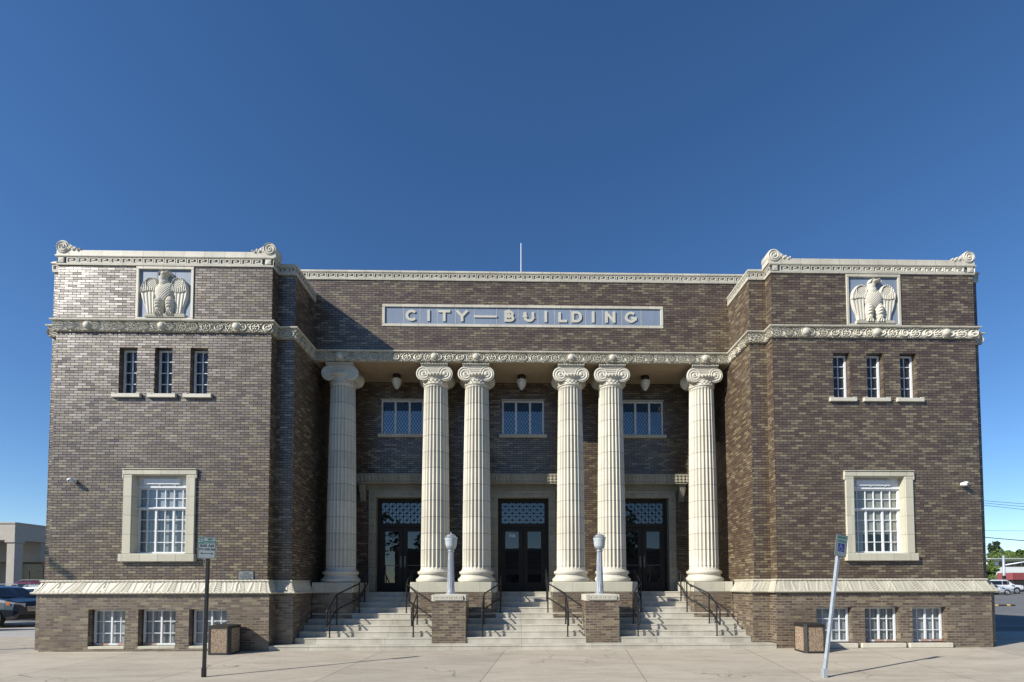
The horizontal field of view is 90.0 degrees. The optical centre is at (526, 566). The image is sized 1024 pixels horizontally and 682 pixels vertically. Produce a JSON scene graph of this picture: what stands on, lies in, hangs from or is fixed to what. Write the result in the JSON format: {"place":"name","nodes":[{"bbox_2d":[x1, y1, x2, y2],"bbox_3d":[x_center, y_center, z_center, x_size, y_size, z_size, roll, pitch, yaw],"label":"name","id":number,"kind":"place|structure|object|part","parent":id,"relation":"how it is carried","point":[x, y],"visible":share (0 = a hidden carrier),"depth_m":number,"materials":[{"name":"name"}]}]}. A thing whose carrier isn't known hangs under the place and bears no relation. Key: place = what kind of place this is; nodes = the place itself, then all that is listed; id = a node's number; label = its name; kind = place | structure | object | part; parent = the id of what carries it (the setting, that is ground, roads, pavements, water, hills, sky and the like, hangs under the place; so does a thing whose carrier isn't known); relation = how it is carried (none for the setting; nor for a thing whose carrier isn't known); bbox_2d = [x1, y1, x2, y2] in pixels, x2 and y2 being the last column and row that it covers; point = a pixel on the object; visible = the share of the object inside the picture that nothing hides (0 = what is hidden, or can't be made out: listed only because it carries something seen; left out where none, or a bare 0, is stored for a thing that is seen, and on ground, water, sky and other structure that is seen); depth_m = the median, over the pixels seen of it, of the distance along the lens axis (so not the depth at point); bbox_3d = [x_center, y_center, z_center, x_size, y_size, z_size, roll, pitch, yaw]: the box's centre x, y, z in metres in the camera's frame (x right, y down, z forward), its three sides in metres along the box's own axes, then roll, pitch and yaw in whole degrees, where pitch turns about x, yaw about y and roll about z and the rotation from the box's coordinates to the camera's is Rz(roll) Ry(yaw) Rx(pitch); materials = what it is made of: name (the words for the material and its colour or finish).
{"place":"outdoors","nodes":[
{"label":"outdoors","id":0,"kind":"place"},
{"bbox_2d":[0,622,34,636],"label":"driveway","id":1,"kind":"structure","parent":0,"point":[17,629],"depth_m":20.05,"materials":[{"name":"concrete"}]},
{"bbox_2d":[0,584,35,626],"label":"parked car","id":2,"kind":"object","parent":1,"relation":"on","point":[17,603],"visible":0.4,"depth_m":21.18,"materials":[{"name":"blue paint"}]},
{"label":"window","id":3,"kind":"part","parent":2,"relation":"part of","materials":[{"name":"blue glass"}]},
{"bbox_2d":[0,635,1023,681],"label":"sidewalk","id":4,"kind":"structure","parent":0,"point":[23,660],"depth_m":11.19,"materials":[{"name":"concrete"}]},
{"bbox_2d":[197,537,215,676],"bbox_3d":[-6.354,0.797,10.141,0.328,2.780,0.092,0,-2,-14],"label":"parking sign","id":5,"kind":"object","parent":4,"relation":"on","point":[207,548],"visible":1,"depth_m":10.13,"materials":[{"name":"black metal"}]},
{"bbox_2d":[208,624,240,654],"bbox_3d":[-7.582,1.818,12.834,0.577,0.735,0.566,0,-2,-1],"label":"litter bin","id":6,"kind":"object","parent":4,"relation":"on","point":[224,639],"visible":0.99,"depth_m":12.58,"materials":[{"name":"stone"}]},
{"bbox_2d":[793,622,825,652],"bbox_3d":[7.158,1.797,12.959,0.556,0.735,0.577,0,-2,-1],"label":"litter bin","id":7,"kind":"object","parent":4,"relation":"on","point":[809,637],"visible":0.98,"depth_m":12.70,"materials":[{"name":"stone"}]},
{"bbox_2d":[821,534,847,677],"bbox_3d":[6.042,0.769,10.002,0.583,2.809,0.137,0,-2,-1],"label":"parking sign","id":8,"kind":"object","parent":4,"relation":"on","point":[841,546],"visible":1,"depth_m":10.01,"materials":[{"name":"metal"}]},
{"bbox_2d":[0,0,1023,556],"label":"sky","id":9,"kind":"structure","parent":0,"point":[586,136],"materials":[{"name":"blue"}]},
{"bbox_2d":[5,591,1023,636],"bbox_3d":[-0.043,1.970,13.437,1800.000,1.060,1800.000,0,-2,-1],"label":"ground","id":10,"kind":"structure","parent":0,"point":[1009,618],"depth_m":29.39,"materials":[{"name":"grey asphalt"}]},
{"bbox_2d":[0,522,45,585],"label":"arcade building","id":11,"kind":"structure","parent":10,"relation":"on","point":[22,551],"depth_m":38.26,"materials":[{"name":"paint"}]},
{"bbox_2d":[22,563,43,580],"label":"arched window","id":12,"kind":"structure","parent":11,"relation":"in","point":[30,571],"depth_m":40.64,"materials":[{"name":"glass"}]},
{"bbox_2d":[10,580,40,586],"bbox_3d":[-31.686,1.954,32.792,4.860,2.200,2.320,0,-2,-1],"label":"parked car","id":13,"kind":"object","parent":10,"relation":"on","point":[20,583],"visible":0.06,"depth_m":32.06,"materials":[{"name":"red paint"}]},
{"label":"window","id":14,"kind":"part","parent":13,"relation":"part of","materials":[{"name":"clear glass"}]},
{"bbox_2d":[22,585,37,591],"bbox_3d":[-25.656,1.895,26.920,4.660,1.858,2.270,0,-2,1],"label":"parked car","id":15,"kind":"object","parent":10,"relation":"on","point":[32,588],"depth_m":26.26,"materials":[{"name":"white paint"}]},
{"bbox_2d":[30,240,999,651],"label":"city building","id":16,"kind":"structure","parent":10,"relation":"on","point":[764,438],"depth_m":13.99,"materials":[{"name":"brick"}]},
{"bbox_2d":[67,478,76,482],"bbox_3d":[-11.788,-2.219,13.237,0.124,0.124,0.209,0,-2,-1],"label":"security camera","id":17,"kind":"object","parent":16,"relation":"attached to","point":[70,480],"visible":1,"depth_m":13.20,"materials":[{"name":"white paint"}]},
{"bbox_2d":[87,609,124,648],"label":"basement window","id":18,"kind":"structure","parent":16,"relation":"in","point":[109,624],"depth_m":13.34,"materials":[{"name":"white glass"}]},
{"bbox_2d":[111,350,140,397],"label":"narrow window","id":19,"kind":"structure","parent":16,"relation":"in","point":[130,356],"depth_m":13.66,"materials":[{"name":"white paint"}]},
{"bbox_2d":[137,609,175,648],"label":"basement window","id":20,"kind":"structure","parent":16,"relation":"in","point":[159,624],"depth_m":13.37,"materials":[{"name":"grey glass"}]},
{"bbox_2d":[118,468,197,561],"bbox_3d":[-9.588,-1.332,13.444,1.945,2.436,0.395,0,-2,-1],"label":"large window","id":21,"kind":"structure","parent":16,"relation":"in","point":[159,504],"depth_m":13.51,"materials":[{"name":"white paint"}]},
{"bbox_2d":[147,351,176,397],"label":"narrow window","id":22,"kind":"structure","parent":16,"relation":"in","point":[165,357],"depth_m":13.68,"materials":[{"name":"white paint"}]},
{"bbox_2d":[183,351,211,397],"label":"narrow window","id":23,"kind":"structure","parent":16,"relation":"in","point":[201,357],"depth_m":13.70,"materials":[{"name":"white paint"}]},
{"bbox_2d":[189,609,226,648],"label":"basement window","id":24,"kind":"structure","parent":16,"relation":"in","point":[215,616],"depth_m":13.40,"materials":[{"name":"grey glass"}]},
{"bbox_2d":[239,571,253,579],"bbox_3d":[-7.316,0.239,13.334,0.380,0.215,0.024,0,-2,-1],"label":"wall plaque","id":25,"kind":"object","parent":16,"relation":"attached to","point":[246,575],"depth_m":13.32,"materials":[{"name":"metal"}]},
{"bbox_2d":[379,527,402,590],"bbox_3d":[-4.477,-0.238,16.869,0.754,2.110,0.100,0,-2,-1],"label":"door","id":26,"kind":"structure","parent":16,"relation":"in","point":[391,538],"depth_m":16.88,"materials":[{"name":"black glass"}]},
{"bbox_2d":[392,373,401,388],"bbox_3d":[-4.137,-5.872,16.271,0.285,0.463,0.285,0,-2,-1],"label":"ceiling lamp","id":27,"kind":"object","parent":16,"relation":"attached to","point":[396,381],"visible":1,"depth_m":16.18,"materials":[{"name":"white glass"}]},
{"bbox_2d":[378,398,423,437],"bbox_3d":[-4.099,-4.881,16.852,1.580,1.290,0.165,0,-2,-1],"label":"portico window","id":28,"kind":"structure","parent":16,"relation":"in","point":[401,418],"depth_m":16.89,"materials":[{"name":"blue glass"}]},
{"bbox_2d":[403,527,420,590],"bbox_3d":[-3.707,-0.239,16.885,0.754,2.110,0.100,0,-2,-1],"label":"door","id":29,"kind":"structure","parent":16,"relation":"in","point":[411,535],"depth_m":16.91,"materials":[{"name":"black glass"}]},
{"bbox_2d":[500,527,522,590],"bbox_3d":[-0.508,-0.244,16.955,0.754,2.110,0.100,0,-2,-1],"label":"door","id":30,"kind":"structure","parent":16,"relation":"in","point":[511,538],"depth_m":16.97,"materials":[{"name":"brown metal"}]},
{"bbox_2d":[517,374,525,389],"bbox_3d":[-0.168,-5.878,16.357,0.285,0.463,0.285,0,-2,-1],"label":"ceiling lamp","id":31,"kind":"object","parent":16,"relation":"attached to","point":[521,381],"visible":1,"depth_m":16.26,"materials":[{"name":"white glass"}]},
{"bbox_2d":[268,591,776,650],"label":"stone steps","id":32,"kind":"structure","parent":16,"relation":"attached to","point":[524,620],"depth_m":14.22,"materials":[{"name":"white stone"}]},
{"bbox_2d":[326,569,367,637],"bbox_3d":[-5.123,1.000,14.741,0.325,1.920,2.266,-1,-2,17],"label":"handrail","id":33,"kind":"object","parent":32,"relation":"on","point":[337,608],"visible":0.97,"depth_m":14.47,"materials":[{"name":"black metal"}]},
{"bbox_2d":[405,569,418,636],"bbox_3d":[-3.331,0.997,14.780,0.320,1.920,2.265,1,-2,-19],"label":"handrail","id":34,"kind":"object","parent":32,"relation":"on","point":[416,612],"visible":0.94,"depth_m":14.44,"materials":[{"name":"black metal"}]},
{"bbox_2d":[432,594,468,642],"bbox_3d":[-2.105,1.442,14.128,0.924,1.358,0.902,0,-2,-1],"label":"brick pedestal","id":35,"kind":"object","parent":32,"relation":"on","point":[450,617],"visible":0.98,"depth_m":13.72,"materials":[{"name":"brick"}]},
{"bbox_2d":[445,532,456,593],"bbox_3d":[-2.109,-0.096,14.202,0.364,1.720,0.364,0,-2,-1],"label":"lamp post","id":36,"kind":"object","parent":35,"relation":"on","point":[450,541],"visible":1,"depth_m":14.12,"materials":[{"name":"silver metal"}]},
{"bbox_2d":[481,569,501,636],"bbox_3d":[-0.988,0.994,14.830,0.331,1.920,2.268,-1,-2,17],"label":"handrail","id":37,"kind":"object","parent":32,"relation":"on","point":[483,611],"visible":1,"depth_m":14.58,"materials":[{"name":"black metal"}]},
{"bbox_2d":[545,569,568,636],"bbox_3d":[0.847,0.991,14.870,0.341,1.920,2.270,1,-2,-20],"label":"handrail","id":38,"kind":"object","parent":32,"relation":"on","point":[548,599],"visible":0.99,"depth_m":14.79,"materials":[{"name":"black metal"}]},
{"bbox_2d":[581,593,619,642],"bbox_3d":[2.034,1.435,14.218,0.924,1.358,0.902,0,-2,-1],"label":"brick pedestal","id":39,"kind":"object","parent":32,"relation":"on","point":[600,617],"visible":0.98,"depth_m":13.81,"materials":[{"name":"brick"}]},
{"bbox_2d":[593,532,605,593],"bbox_3d":[2.030,-0.102,14.292,0.364,1.720,0.364,0,-2,-1],"label":"lamp post","id":40,"kind":"object","parent":39,"relation":"on","point":[599,539],"visible":1,"depth_m":14.21,"materials":[{"name":"silver metal"}]},
{"bbox_2d":[632,569,641,635],"bbox_3d":[3.219,0.988,14.922,0.288,1.920,2.258,-1,-2,14],"label":"handrail","id":41,"kind":"object","parent":32,"relation":"on","point":[638,615],"visible":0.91,"depth_m":14.56,"materials":[{"name":"black metal"}]},
{"bbox_2d":[677,569,720,635],"bbox_3d":[4.971,0.985,14.959,0.325,1.920,2.266,1,-2,-19],"label":"handrail","id":42,"kind":"object","parent":32,"relation":"on","point":[708,607],"visible":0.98,"depth_m":14.77,"materials":[{"name":"black metal"}]},
{"bbox_2d":[499,399,546,437],"bbox_3d":[-0.129,-4.886,16.938,1.580,1.290,0.165,0,-2,-1],"label":"portico window","id":43,"kind":"structure","parent":16,"relation":"in","point":[521,418],"depth_m":16.98,"materials":[{"name":"blue glass"}]},
{"bbox_2d":[523,527,545,590],"bbox_3d":[0.262,-0.245,16.971,0.754,2.110,0.100,0,-2,-1],"label":"door","id":44,"kind":"structure","parent":16,"relation":"in","point":[534,538],"depth_m":16.99,"materials":[{"name":"brown metal"}]},
{"bbox_2d":[626,527,641,590],"bbox_3d":[3.461,-0.249,17.041,0.754,2.110,0.100,0,-2,-1],"label":"door","id":45,"kind":"structure","parent":16,"relation":"in","point":[633,535],"depth_m":17.07,"materials":[{"name":"black glass"}]},
{"bbox_2d":[622,400,666,438],"bbox_3d":[3.840,-4.892,17.024,1.580,1.290,0.165,0,-2,-1],"label":"portico window","id":46,"kind":"structure","parent":16,"relation":"in","point":[641,420],"depth_m":17.06,"materials":[{"name":"blue glass"}]},
{"bbox_2d":[640,375,649,390],"bbox_3d":[3.801,-5.884,16.443,0.285,0.463,0.285,0,-2,-1],"label":"ceiling lamp","id":47,"kind":"object","parent":16,"relation":"attached to","point":[645,382],"visible":1,"depth_m":16.35,"materials":[{"name":"white glass"}]},
{"bbox_2d":[642,527,664,590],"bbox_3d":[4.231,-0.250,17.057,0.754,2.110,0.100,0,-2,-1],"label":"door","id":48,"kind":"structure","parent":16,"relation":"in","point":[653,538],"depth_m":17.07,"materials":[{"name":"brown metal"}]},
{"bbox_2d":[816,607,857,647],"bbox_3d":[8.119,1.593,13.619,1.190,1.130,0.322,0,-2,-1],"label":"basement window","id":49,"kind":"structure","parent":16,"relation":"in","point":[839,633],"depth_m":13.76,"materials":[{"name":"white glass"}]},
{"bbox_2d":[829,356,856,401],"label":"narrow window","id":50,"kind":"structure","parent":16,"relation":"in","point":[839,362],"depth_m":14.07,"materials":[{"name":"glass"}]},
{"bbox_2d":[863,356,890,401],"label":"narrow window","id":51,"kind":"structure","parent":16,"relation":"in","point":[873,389],"depth_m":14.09,"materials":[{"name":"glass"}]},
{"bbox_2d":[843,470,918,560],"bbox_3d":[9.482,-1.361,13.853,1.945,2.436,0.385,0,-2,-1],"label":"large window","id":52,"kind":"structure","parent":16,"relation":"in","point":[881,502],"depth_m":13.92,"materials":[{"name":"white paint"}]},
{"bbox_2d":[861,607,905,647],"bbox_3d":[9.414,1.591,13.647,1.180,1.130,0.322,0,-2,-1],"label":"basement window","id":53,"kind":"structure","parent":16,"relation":"in","point":[880,624],"depth_m":13.78,"materials":[{"name":"white glass"}]},
{"bbox_2d":[896,356,924,401],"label":"narrow window","id":54,"kind":"structure","parent":16,"relation":"in","point":[905,361],"depth_m":14.11,"materials":[{"name":"glass"}]},
{"bbox_2d":[908,607,952,647],"bbox_3d":[10.683,1.589,13.674,1.160,1.130,0.322,0,-2,-1],"label":"basement window","id":55,"kind":"structure","parent":16,"relation":"in","point":[927,621],"depth_m":13.78,"materials":[{"name":"white paint"}]},
{"bbox_2d":[960,481,968,485],"bbox_3d":[11.767,-2.214,13.747,0.124,0.124,0.209,0,-2,-1],"label":"security camera","id":56,"kind":"object","parent":16,"relation":"attached to","point":[965,483],"visible":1,"depth_m":13.70,"materials":[{"name":"white paint"}]},
{"bbox_2d":[994,585,1013,594],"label":"parked car","id":57,"kind":"object","parent":10,"relation":"on","point":[1006,591],"visible":0.41,"depth_m":62.93,"materials":[{"name":"silver metal"}]},
{"bbox_2d":[995,604,1015,605],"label":"parking block","id":58,"kind":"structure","parent":10,"relation":"on","point":[1005,605],"depth_m":39.53,"materials":[{"name":"concrete"}]},
{"bbox_2d":[990,579,1023,593],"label":"parked car","id":59,"kind":"object","parent":10,"relation":"on","point":[1018,589],"visible":0.35,"depth_m":66.42,"materials":[{"name":"white paint"}]},
{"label":"window","id":60,"kind":"part","parent":59,"relation":"part of","materials":[{"name":"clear glass"}]},
{"bbox_2d":[997,573,1023,590],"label":"red trailer","id":61,"kind":"object","parent":10,"relation":"on","point":[1015,578],"visible":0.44,"depth_m":79.23,"materials":[{"name":"paint"}]},
{"bbox_2d":[1002,555,1023,579],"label":"signal mast","id":62,"kind":"object","parent":10,"relation":"on","point":[1003,569],"visible":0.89,"depth_m":74.95,"materials":[{"name":"metal"}]},
{"bbox_2d":[985,537,1023,540],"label":"power line","id":63,"kind":"object","parent":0,"point":[1006,539],"visible":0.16,"depth_m":77.26,"materials":[{"name":"black metal"}]},
{"bbox_2d":[996,632,1023,637],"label":"side pavement","id":64,"kind":"structure","parent":0,"point":[1017,634],"depth_m":17.06,"materials":[{"name":"concrete"}]},
{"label":"grass bank","id":65,"kind":"structure","parent":0,"visible":0},
{"bbox_2d":[986,543,994,555],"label":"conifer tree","id":66,"kind":"object","parent":65,"relation":"on","point":[990,548],"visible":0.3,"depth_m":136.30,"materials":[{"name":"green plant"}]},
{"bbox_2d":[986,560,999,578],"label":"broadleaf tree","id":67,"kind":"object","parent":65,"relation":"on","point":[991,568],"visible":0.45,"depth_m":96.25,"materials":[{"name":"green plant"}]},
{"bbox_2d":[992,540,997,552],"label":"conifer tree","id":68,"kind":"object","parent":65,"relation":"on","point":[994,543],"visible":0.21,"depth_m":138.46,"materials":[{"name":"green plant"}]},
{"bbox_2d":[986,548,1018,557],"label":"broadleaf tree","id":69,"kind":"object","parent":65,"relation":"on","point":[1006,553],"visible":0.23,"depth_m":124.54,"materials":[{"name":"green plant"}]},
{"bbox_2d":[986,558,1023,574],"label":"white hall","id":70,"kind":"structure","parent":65,"relation":"on","point":[1016,568],"depth_m":109.81,"materials":[{"name":"paint"}]},
{"bbox_2d":[1013,549,1023,557],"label":"broadleaf tree","id":71,"kind":"object","parent":65,"relation":"on","point":[1020,551],"visible":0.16,"depth_m":139.75,"materials":[{"name":"green plant"}]}
]}

